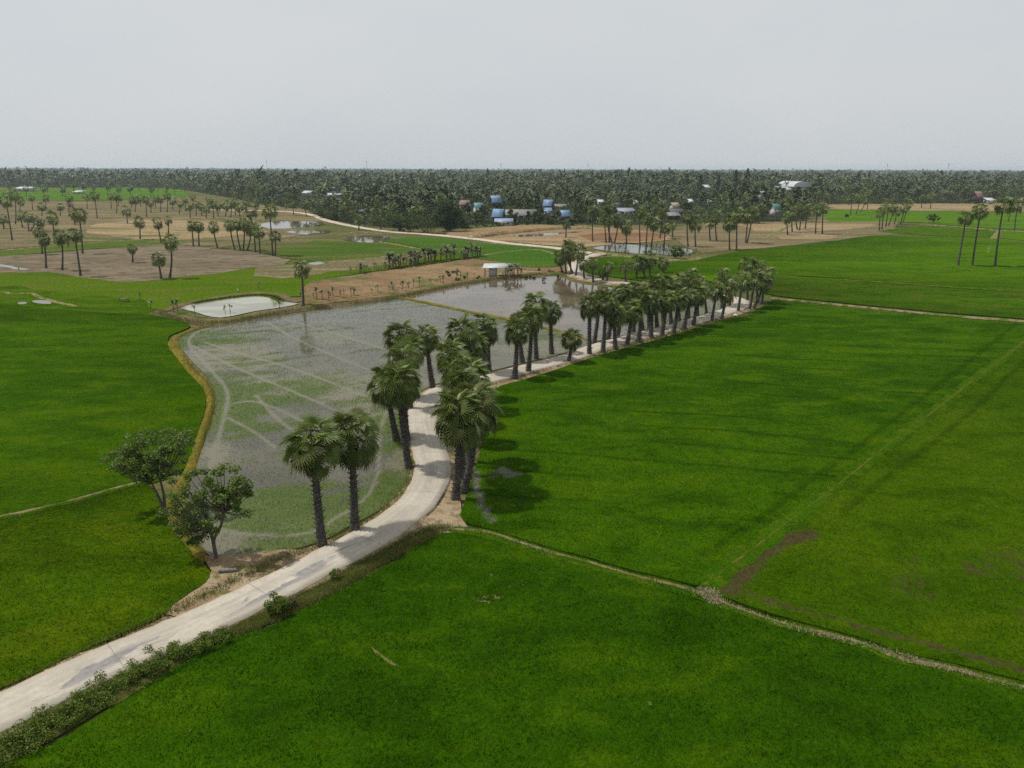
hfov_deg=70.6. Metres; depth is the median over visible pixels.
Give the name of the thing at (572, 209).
undergrowth
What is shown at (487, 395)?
sugar palm
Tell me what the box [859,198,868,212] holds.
sugar palm
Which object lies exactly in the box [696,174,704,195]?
casuarina tree
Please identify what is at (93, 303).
rice field
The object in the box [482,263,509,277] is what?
field hut
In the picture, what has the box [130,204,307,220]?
dirt field
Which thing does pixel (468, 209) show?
leafy tree
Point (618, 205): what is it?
house
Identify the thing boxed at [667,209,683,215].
house
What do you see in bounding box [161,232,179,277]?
sugar palm
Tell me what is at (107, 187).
sugar palm
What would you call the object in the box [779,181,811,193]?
house
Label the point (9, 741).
hedge
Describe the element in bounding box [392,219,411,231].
leafy tree
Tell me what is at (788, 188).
house
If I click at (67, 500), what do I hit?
path
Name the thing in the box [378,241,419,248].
path
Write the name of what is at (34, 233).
sugar palm
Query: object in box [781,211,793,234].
sugar palm
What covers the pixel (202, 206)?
sugar palm
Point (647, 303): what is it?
sugar palm
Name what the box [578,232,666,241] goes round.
dirt field
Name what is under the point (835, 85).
sky
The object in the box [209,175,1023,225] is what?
palm forest
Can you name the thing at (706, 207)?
leafy tree
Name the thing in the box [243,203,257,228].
sugar palm
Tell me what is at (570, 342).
sugar palm
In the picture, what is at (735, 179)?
casuarina tree
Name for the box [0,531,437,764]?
grass verge
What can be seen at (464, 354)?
sugar palm
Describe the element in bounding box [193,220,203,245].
sugar palm
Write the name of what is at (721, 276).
sugar palm
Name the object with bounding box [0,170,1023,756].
ground
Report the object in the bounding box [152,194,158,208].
sugar palm
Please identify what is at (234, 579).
verge grass
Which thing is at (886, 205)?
sugar palm
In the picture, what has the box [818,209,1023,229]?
rice field
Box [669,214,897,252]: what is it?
dirt field
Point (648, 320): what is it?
sugar palm
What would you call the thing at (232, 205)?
sugar palm
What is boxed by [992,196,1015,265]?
sugar palm
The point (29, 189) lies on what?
house
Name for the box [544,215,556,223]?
leafy tree
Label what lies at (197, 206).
sugar palm
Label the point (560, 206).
house
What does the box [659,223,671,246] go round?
sugar palm
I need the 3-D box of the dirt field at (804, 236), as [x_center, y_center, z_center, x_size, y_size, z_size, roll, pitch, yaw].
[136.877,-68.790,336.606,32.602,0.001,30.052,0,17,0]
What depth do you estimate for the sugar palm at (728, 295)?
148.46 m
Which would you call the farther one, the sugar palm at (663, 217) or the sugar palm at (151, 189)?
the sugar palm at (151, 189)
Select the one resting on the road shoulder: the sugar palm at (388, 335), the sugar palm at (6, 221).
the sugar palm at (388, 335)
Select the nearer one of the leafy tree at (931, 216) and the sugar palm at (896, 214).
the sugar palm at (896, 214)
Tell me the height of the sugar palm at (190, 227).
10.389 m
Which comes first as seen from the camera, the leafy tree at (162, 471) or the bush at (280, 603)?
the bush at (280, 603)
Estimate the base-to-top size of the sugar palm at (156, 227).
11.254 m
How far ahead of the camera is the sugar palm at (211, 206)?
442.67 m
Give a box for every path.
[0,481,138,516]
[6,237,205,249]
[323,248,463,262]
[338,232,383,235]
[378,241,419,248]
[445,528,1023,687]
[485,249,553,254]
[500,271,541,273]
[607,253,704,260]
[702,340,1023,585]
[763,222,801,237]
[929,225,1023,231]
[987,231,1000,252]
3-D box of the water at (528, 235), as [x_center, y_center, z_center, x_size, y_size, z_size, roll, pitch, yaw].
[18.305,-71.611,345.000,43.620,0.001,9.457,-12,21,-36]
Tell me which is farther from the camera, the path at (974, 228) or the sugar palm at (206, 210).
the sugar palm at (206, 210)
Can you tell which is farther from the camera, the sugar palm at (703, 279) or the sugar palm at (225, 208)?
the sugar palm at (225, 208)
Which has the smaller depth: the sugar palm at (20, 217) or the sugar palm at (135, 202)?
the sugar palm at (20, 217)
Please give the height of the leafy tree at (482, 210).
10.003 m
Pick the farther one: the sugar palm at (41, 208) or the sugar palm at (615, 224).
the sugar palm at (41, 208)
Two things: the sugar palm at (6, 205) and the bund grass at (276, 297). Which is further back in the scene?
the sugar palm at (6, 205)
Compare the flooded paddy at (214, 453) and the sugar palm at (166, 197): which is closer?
the flooded paddy at (214, 453)
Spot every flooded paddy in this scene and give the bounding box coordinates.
[178,299,586,555]
[405,276,727,341]
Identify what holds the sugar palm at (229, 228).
on the ground at (334, 232)
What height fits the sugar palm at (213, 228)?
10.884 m
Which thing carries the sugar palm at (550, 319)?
on the ground at (334, 232)
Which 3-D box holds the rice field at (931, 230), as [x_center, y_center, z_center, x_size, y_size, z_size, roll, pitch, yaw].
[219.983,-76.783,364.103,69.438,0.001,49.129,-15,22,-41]
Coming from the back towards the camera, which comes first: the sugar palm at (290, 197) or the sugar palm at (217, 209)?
the sugar palm at (290, 197)
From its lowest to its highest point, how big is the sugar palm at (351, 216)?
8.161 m
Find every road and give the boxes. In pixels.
[0,253,749,731]
[197,209,591,253]
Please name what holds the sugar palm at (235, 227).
on the ground at (334, 232)
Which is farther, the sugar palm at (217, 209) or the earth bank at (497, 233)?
the sugar palm at (217, 209)
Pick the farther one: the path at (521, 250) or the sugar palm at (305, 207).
the sugar palm at (305, 207)
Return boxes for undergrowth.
[208,191,1022,225]
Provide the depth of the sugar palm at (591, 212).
306.51 m
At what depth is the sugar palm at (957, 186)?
655.10 m
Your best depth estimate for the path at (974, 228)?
382.44 m
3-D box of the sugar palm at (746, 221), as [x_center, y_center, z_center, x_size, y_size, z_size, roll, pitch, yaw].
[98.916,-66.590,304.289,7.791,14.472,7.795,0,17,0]
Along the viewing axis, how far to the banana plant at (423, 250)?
237.97 m
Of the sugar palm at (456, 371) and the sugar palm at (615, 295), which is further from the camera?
the sugar palm at (615, 295)
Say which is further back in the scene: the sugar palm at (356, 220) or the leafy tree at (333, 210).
the leafy tree at (333, 210)
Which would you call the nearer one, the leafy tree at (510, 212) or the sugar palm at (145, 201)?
the leafy tree at (510, 212)
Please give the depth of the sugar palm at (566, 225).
325.71 m
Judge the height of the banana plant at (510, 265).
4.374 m
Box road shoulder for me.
[0,256,753,735]
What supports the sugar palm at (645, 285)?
on the ground at (334, 232)
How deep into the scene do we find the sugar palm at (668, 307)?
133.13 m
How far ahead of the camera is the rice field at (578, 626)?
42.93 m
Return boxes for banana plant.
[385,252,395,267]
[419,247,426,262]
[443,243,452,259]
[506,262,516,274]
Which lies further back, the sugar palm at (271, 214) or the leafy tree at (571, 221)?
the leafy tree at (571, 221)
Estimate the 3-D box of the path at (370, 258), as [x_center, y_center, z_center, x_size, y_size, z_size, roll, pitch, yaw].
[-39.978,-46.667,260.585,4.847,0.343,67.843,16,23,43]
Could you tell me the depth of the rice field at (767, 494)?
88.56 m
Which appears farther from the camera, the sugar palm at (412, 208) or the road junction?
the sugar palm at (412, 208)
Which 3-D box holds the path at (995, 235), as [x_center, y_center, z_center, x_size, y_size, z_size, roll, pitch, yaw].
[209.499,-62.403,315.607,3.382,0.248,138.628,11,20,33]
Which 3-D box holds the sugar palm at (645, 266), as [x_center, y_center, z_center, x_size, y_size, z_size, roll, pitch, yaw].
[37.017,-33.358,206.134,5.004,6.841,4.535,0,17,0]
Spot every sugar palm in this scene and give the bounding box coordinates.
[0,194,13,239]
[0,213,8,228]
[9,190,19,223]
[16,195,24,210]
[16,210,26,226]
[20,211,33,230]
[22,185,28,196]
[27,194,35,209]
[29,214,39,230]
[32,226,46,253]
[34,216,45,229]
[36,202,47,222]
[37,233,51,267]
[39,184,47,192]
[41,193,49,208]
[45,210,59,243]
[50,227,70,269]
[56,202,64,215]
[59,185,65,196]
[63,193,73,211]
[64,228,83,275]
[71,207,87,253]
[82,193,89,208]
[89,191,100,217]
[105,183,110,193]
[112,192,120,212]
[115,185,121,195]
[120,205,130,223]
[126,184,133,195]
[126,244,137,262]
[128,195,136,207]
[131,194,139,211]
[133,215,145,238]
[141,195,149,216]
[147,199,154,212]
[148,185,154,197]
[150,251,166,278]
[151,216,162,242]
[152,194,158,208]
[156,196,163,211]
[161,190,171,211]
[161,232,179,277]
[164,216,172,232]
[168,196,176,209]
[170,183,177,191]
[176,200,183,213]
[181,197,188,210]
[185,201,193,217]
[186,220,196,245]
[193,200,200,215]
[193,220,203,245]
[198,202,204,214]
[202,205,210,217]
[205,196,212,209]
[207,221,218,247]
[209,200,216,217]
[213,200,221,215]
[222,201,228,215]
[222,219,235,249]
[225,198,236,217]
[232,221,241,250]
[234,202,243,215]
[237,217,248,250]
[241,198,249,209]
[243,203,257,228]
[244,224,254,250]
[247,221,260,251]
[251,198,258,208]
[252,226,266,253]
[261,203,278,255]
[268,230,281,255]
[277,412,345,547]
[286,192,293,207]
[288,199,296,214]
[291,260,311,306]
[299,199,308,216]
[321,198,327,217]
[323,404,384,531]
[338,204,345,222]
[341,191,349,221]
[343,198,353,223]
[346,210,356,223]
[354,213,364,229]
[360,211,368,226]
[365,365,400,440]
[369,209,378,225]
[372,195,381,207]
[372,356,423,468]
[373,215,382,229]
[380,206,388,227]
[381,318,420,394]
[381,338,423,441]
[387,202,395,224]
[392,333,426,409]
[408,207,417,228]
[415,205,422,226]
[416,323,441,387]
[429,387,489,500]
[434,336,468,374]
[435,192,445,225]
[437,348,476,389]
[437,363,483,477]
[443,311,480,367]
[446,379,503,493]
[448,356,492,463]
[466,331,488,371]
[472,313,499,374]
[479,322,498,373]
[502,315,531,379]
[508,310,529,362]
[518,300,544,371]
[519,291,550,358]
[543,300,562,353]
[552,249,563,272]
[557,248,569,273]
[559,327,583,360]
[560,238,573,272]
[560,241,575,274]
[562,219,571,237]
[570,243,587,275]
[577,258,588,277]
[577,292,603,353]
[584,256,599,282]
[587,205,597,241]
[590,289,606,343]
[594,289,618,352]
[597,268,606,279]
[598,205,609,242]
[601,261,614,280]
[602,214,613,242]
[603,202,616,242]
[606,286,623,339]
[607,300,626,349]
[613,215,624,242]
[615,283,632,335]
[618,259,632,281]
[619,295,644,344]
[620,219,634,243]
[624,281,642,331]
[627,253,645,277]
[631,285,654,341]
[634,206,645,246]
[634,280,650,329]
[636,255,649,277]
[639,287,665,338]
[640,204,648,214]
[641,212,653,249]
[642,250,659,275]
[645,285,656,327]
[647,271,666,327]
[648,216,661,246]
[652,203,661,220]
[655,207,668,237]
[656,256,669,272]
[658,288,677,335]
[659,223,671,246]
[659,279,671,324]
[663,274,680,323]
[668,286,689,333]
[669,220,676,236]
[671,272,687,321]
[679,286,699,330]
[681,210,693,246]
[681,268,701,318]
[688,214,702,246]
[688,284,707,325]
[693,274,706,316]
[700,279,713,313]
[703,215,716,240]
[706,280,724,320]
[709,209,724,240]
[714,267,732,307]
[718,279,738,319]
[720,191,728,217]
[722,212,737,249]
[724,276,738,305]
[731,270,751,310]
[732,207,744,248]
[738,256,758,299]
[740,195,750,213]
[740,209,755,242]
[745,206,759,242]
[746,269,766,309]
[751,260,768,301]
[752,270,773,307]
[756,266,778,304]
[757,203,765,223]
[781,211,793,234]
[785,196,793,217]
[785,205,798,231]
[789,203,800,228]
[796,201,808,230]
[802,203,812,228]
[810,204,822,233]
[817,202,828,233]
[848,193,856,214]
[855,194,864,213]
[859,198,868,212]
[864,190,873,208]
[875,206,885,230]
[880,203,890,228]
[883,201,893,226]
[888,203,898,225]
[893,206,901,223]
[899,203,908,223]
[902,198,914,222]
[928,192,934,208]
[955,184,961,203]
[956,210,974,264]
[962,188,967,203]
[971,203,989,264]
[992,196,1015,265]
[1012,197,1023,230]
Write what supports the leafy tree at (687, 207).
on the forest floor
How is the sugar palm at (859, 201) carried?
on the ground at (334, 232)
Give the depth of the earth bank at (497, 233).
351.22 m
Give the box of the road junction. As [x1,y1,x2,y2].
[588,251,606,257]
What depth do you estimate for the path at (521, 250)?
271.00 m
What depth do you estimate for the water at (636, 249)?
279.55 m
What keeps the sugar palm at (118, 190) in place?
on the ground at (334, 232)
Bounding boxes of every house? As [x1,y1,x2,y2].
[16,187,36,190]
[73,190,85,193]
[302,191,311,195]
[322,193,342,197]
[358,209,367,214]
[459,200,471,209]
[472,203,483,214]
[489,195,501,207]
[491,209,505,223]
[494,218,512,225]
[505,209,536,218]
[542,200,553,212]
[544,208,551,215]
[554,204,566,208]
[558,210,570,223]
[597,199,603,205]
[614,203,621,212]
[617,208,634,215]
[666,212,680,218]
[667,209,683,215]
[668,202,679,208]
[703,185,710,190]
[769,204,781,216]
[775,186,791,192]
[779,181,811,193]
[969,191,984,203]
[983,198,994,203]
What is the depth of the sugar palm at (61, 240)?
216.08 m
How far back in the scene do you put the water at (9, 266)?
224.77 m
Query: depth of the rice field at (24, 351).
98.20 m
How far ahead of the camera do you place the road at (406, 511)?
54.61 m
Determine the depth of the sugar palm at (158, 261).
201.34 m
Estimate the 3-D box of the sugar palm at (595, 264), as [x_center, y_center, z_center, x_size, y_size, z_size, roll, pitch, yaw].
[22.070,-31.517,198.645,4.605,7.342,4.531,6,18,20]
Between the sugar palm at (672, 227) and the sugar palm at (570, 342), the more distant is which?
the sugar palm at (672, 227)
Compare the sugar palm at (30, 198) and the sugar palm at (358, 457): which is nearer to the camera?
the sugar palm at (358, 457)
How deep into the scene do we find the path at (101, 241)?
302.70 m
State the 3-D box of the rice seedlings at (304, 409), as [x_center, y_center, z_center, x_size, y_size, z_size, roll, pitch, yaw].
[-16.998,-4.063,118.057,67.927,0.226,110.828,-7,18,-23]
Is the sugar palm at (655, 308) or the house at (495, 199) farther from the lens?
the house at (495, 199)
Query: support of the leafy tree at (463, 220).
on the forest floor
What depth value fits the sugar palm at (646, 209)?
405.90 m
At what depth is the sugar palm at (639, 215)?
286.17 m
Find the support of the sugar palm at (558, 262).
on the ground at (334, 232)
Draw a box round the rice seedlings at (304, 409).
[179,300,586,553]
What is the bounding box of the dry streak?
[371,647,399,666]
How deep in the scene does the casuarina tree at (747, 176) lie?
795.71 m
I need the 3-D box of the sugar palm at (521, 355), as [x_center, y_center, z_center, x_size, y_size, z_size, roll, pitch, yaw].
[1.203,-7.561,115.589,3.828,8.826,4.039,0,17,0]
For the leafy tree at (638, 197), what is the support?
on the forest floor
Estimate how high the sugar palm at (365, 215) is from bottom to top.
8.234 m
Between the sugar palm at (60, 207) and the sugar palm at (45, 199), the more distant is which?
the sugar palm at (45, 199)
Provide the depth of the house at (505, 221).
393.56 m
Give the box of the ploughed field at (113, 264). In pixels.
[0,245,289,281]
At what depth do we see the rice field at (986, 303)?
177.04 m
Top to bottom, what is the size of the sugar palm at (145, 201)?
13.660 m
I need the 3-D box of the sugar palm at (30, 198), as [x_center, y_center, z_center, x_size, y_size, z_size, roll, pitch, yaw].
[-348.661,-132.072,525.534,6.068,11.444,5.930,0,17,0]
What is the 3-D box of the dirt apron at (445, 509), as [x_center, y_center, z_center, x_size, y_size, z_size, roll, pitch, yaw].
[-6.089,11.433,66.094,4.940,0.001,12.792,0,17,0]
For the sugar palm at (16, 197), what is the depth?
392.79 m
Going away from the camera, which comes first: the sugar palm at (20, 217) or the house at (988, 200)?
the sugar palm at (20, 217)
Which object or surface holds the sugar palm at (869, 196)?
on the ground at (334, 232)
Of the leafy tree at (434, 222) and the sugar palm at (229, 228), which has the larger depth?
the leafy tree at (434, 222)
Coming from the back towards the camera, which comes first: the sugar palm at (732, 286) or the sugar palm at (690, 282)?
the sugar palm at (732, 286)
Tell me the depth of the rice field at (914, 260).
241.11 m
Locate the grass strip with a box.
[0,240,180,255]
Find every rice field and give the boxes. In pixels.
[0,187,189,199]
[0,285,167,317]
[0,305,205,514]
[0,484,209,689]
[1,532,1023,767]
[277,240,419,261]
[386,237,510,249]
[442,246,557,267]
[460,300,1023,586]
[584,235,1023,290]
[712,348,1023,681]
[764,276,1023,319]
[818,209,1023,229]
[878,225,995,236]
[997,231,1023,239]
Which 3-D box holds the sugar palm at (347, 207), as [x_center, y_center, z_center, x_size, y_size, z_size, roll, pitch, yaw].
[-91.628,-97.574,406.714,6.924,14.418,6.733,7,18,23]
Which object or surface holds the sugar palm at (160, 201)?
on the ground at (334, 232)
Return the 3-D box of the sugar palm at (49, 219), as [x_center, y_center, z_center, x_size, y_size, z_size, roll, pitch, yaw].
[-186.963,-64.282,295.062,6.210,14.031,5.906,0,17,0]
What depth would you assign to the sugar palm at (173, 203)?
529.73 m
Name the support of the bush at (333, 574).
on the grass verge
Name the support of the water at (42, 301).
on the rice field at (93, 303)
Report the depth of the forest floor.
659.75 m
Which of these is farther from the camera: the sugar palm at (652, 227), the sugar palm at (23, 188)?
the sugar palm at (23, 188)
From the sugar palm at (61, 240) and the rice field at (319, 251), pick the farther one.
the rice field at (319, 251)
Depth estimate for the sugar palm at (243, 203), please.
493.59 m
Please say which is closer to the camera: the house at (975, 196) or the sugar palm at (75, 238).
the sugar palm at (75, 238)
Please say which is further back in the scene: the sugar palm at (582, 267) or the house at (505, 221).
the house at (505, 221)
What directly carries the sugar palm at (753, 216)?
on the ground at (334, 232)
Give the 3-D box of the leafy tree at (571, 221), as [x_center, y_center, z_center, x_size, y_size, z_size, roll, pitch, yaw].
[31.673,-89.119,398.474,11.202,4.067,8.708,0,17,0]
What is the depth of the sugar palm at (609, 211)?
299.78 m
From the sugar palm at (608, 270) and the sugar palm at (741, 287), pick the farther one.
the sugar palm at (608, 270)
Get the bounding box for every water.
[0,264,27,269]
[32,300,50,303]
[181,296,297,316]
[258,221,324,228]
[288,230,329,234]
[309,262,323,264]
[343,236,389,242]
[514,231,581,236]
[594,244,693,254]
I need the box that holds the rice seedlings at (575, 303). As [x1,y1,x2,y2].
[419,277,731,333]
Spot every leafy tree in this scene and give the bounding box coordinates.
[97,427,195,508]
[154,463,255,558]
[315,202,330,217]
[317,188,328,195]
[323,209,337,219]
[327,182,338,191]
[328,205,350,219]
[383,211,405,230]
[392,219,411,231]
[399,211,422,232]
[416,207,441,232]
[431,199,465,230]
[453,218,468,227]
[459,223,479,227]
[462,202,471,212]
[467,212,483,221]
[476,205,486,217]
[478,222,500,226]
[495,203,502,208]
[506,209,518,220]
[512,221,528,224]
[521,217,536,222]
[526,211,538,218]
[537,208,545,222]
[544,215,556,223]
[560,219,578,225]
[569,205,589,221]
[594,184,611,196]
[635,192,643,202]
[670,246,684,256]
[682,202,692,212]
[698,189,718,204]
[703,201,720,210]
[773,188,785,198]
[926,213,940,221]
[1000,184,1023,199]
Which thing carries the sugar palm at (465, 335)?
on the ground at (334, 232)
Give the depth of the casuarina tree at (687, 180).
830.93 m
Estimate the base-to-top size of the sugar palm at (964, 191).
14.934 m
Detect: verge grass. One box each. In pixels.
[0,313,749,690]
[210,518,455,640]
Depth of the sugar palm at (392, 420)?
81.37 m
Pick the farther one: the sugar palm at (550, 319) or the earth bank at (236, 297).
the earth bank at (236, 297)
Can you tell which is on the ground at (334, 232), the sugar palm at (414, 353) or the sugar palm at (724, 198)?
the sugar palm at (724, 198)
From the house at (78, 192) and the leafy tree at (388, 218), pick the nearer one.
the leafy tree at (388, 218)
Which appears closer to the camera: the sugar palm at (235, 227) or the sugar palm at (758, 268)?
the sugar palm at (758, 268)
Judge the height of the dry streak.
0.068 m
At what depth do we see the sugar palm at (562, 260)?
213.79 m
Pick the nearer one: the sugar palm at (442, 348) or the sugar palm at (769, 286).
the sugar palm at (442, 348)
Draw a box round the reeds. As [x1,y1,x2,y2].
[610,243,696,256]
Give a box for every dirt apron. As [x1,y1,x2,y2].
[166,545,317,615]
[412,481,466,539]
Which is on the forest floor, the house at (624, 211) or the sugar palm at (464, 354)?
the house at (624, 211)
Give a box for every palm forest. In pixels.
[0,165,1023,194]
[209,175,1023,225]
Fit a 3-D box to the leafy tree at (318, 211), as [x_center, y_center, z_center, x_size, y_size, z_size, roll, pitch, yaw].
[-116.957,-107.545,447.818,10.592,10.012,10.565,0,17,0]
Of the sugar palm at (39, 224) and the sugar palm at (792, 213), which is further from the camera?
the sugar palm at (792, 213)
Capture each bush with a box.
[263,591,291,614]
[286,595,297,607]
[329,568,339,578]
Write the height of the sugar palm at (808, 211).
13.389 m
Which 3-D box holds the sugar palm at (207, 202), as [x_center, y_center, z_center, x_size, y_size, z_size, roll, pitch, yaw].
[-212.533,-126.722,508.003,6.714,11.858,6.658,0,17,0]
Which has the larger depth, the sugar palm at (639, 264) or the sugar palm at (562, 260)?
the sugar palm at (562, 260)
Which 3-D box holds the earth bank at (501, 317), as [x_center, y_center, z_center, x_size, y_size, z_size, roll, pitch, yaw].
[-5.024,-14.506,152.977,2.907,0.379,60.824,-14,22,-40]
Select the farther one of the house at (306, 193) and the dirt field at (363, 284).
the house at (306, 193)
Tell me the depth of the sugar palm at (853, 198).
488.63 m
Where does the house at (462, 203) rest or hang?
on the forest floor
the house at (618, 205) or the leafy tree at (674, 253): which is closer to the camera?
the leafy tree at (674, 253)
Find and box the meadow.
[0,251,468,310]
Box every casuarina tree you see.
[683,173,690,188]
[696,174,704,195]
[716,175,720,192]
[732,169,738,192]
[743,168,750,187]
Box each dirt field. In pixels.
[0,199,320,248]
[86,220,267,239]
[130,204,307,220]
[253,254,433,277]
[304,259,564,303]
[446,225,671,246]
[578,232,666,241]
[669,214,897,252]
[738,223,875,231]
[773,233,836,238]
[826,203,1023,211]
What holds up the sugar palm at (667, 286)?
on the ground at (334, 232)
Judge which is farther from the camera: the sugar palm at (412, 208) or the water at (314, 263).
the sugar palm at (412, 208)
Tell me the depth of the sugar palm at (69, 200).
502.70 m
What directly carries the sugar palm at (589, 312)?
on the ground at (334, 232)
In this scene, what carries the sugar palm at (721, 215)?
on the ground at (334, 232)
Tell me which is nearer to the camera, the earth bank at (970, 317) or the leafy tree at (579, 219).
the earth bank at (970, 317)
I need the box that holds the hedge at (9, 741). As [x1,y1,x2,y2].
[0,624,231,767]
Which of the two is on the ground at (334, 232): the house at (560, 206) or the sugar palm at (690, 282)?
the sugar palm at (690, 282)
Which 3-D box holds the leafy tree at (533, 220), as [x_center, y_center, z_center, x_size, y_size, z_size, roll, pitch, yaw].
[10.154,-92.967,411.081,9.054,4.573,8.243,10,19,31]
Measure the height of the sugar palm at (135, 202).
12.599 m
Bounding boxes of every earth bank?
[0,291,76,305]
[0,476,167,519]
[149,272,563,324]
[162,292,301,310]
[166,324,213,561]
[194,295,283,303]
[403,297,587,340]
[467,225,591,237]
[697,336,1023,593]
[767,298,1023,322]
[773,275,1023,291]
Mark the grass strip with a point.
(114, 244)
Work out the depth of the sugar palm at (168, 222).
336.09 m
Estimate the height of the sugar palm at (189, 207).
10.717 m
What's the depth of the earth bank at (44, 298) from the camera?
171.41 m
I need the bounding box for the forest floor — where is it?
[0,170,1023,228]
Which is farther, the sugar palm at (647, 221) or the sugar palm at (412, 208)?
the sugar palm at (412, 208)
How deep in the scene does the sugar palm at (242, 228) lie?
270.33 m
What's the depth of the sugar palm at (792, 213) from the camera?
357.36 m
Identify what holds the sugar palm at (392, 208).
on the ground at (334, 232)
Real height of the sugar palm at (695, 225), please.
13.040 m
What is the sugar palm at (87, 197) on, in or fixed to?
on the ground at (334, 232)
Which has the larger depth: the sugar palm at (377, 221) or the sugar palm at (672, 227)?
the sugar palm at (377, 221)
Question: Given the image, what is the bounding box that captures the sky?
[0,0,1023,170]
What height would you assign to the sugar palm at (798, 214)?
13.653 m
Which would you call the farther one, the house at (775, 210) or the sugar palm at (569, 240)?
the house at (775, 210)
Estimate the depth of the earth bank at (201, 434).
87.26 m
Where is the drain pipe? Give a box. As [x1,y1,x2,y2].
[218,568,236,571]
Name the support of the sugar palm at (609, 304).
on the ground at (334, 232)
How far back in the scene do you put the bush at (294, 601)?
51.09 m
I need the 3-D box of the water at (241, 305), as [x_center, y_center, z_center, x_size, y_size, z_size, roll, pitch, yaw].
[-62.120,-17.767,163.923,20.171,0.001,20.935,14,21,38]
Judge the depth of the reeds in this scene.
281.54 m
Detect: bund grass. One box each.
[188,293,285,303]
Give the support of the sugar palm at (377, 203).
on the ground at (334, 232)
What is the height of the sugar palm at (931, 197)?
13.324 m
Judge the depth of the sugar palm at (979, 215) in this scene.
229.98 m
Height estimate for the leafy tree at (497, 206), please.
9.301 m
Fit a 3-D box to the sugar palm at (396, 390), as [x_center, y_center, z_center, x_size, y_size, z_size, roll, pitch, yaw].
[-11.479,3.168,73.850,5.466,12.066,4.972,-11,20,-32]
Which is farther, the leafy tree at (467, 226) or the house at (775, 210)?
the house at (775, 210)
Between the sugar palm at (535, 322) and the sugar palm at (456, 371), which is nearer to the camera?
the sugar palm at (456, 371)
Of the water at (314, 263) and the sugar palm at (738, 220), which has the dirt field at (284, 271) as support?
the water at (314, 263)
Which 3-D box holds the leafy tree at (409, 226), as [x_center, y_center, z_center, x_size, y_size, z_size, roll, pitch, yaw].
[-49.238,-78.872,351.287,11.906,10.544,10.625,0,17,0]
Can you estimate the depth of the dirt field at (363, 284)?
201.15 m
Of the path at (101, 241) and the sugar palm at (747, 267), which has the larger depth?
the path at (101, 241)
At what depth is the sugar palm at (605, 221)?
299.62 m
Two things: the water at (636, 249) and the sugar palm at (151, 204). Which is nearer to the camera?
the water at (636, 249)
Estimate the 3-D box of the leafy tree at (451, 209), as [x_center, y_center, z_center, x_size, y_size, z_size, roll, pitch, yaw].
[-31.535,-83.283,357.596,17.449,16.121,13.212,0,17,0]
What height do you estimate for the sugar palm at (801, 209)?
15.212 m
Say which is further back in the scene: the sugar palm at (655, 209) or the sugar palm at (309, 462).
the sugar palm at (655, 209)
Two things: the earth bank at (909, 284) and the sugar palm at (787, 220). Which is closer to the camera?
the earth bank at (909, 284)
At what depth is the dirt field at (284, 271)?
226.50 m
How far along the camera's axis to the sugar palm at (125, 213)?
400.72 m
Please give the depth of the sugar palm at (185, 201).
514.55 m
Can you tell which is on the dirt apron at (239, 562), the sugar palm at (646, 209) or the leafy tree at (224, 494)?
the leafy tree at (224, 494)
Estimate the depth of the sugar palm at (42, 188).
775.92 m
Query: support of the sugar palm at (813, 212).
on the ground at (334, 232)
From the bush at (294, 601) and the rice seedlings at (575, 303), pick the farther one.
the rice seedlings at (575, 303)
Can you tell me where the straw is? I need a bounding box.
[485,530,1023,688]
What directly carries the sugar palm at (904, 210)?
on the ground at (334, 232)
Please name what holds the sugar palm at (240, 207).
on the ground at (334, 232)
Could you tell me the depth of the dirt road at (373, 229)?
339.30 m
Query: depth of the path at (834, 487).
73.50 m
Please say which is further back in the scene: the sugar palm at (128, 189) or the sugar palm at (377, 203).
the sugar palm at (128, 189)
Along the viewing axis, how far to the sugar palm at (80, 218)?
257.72 m
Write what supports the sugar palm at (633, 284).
on the ground at (334, 232)

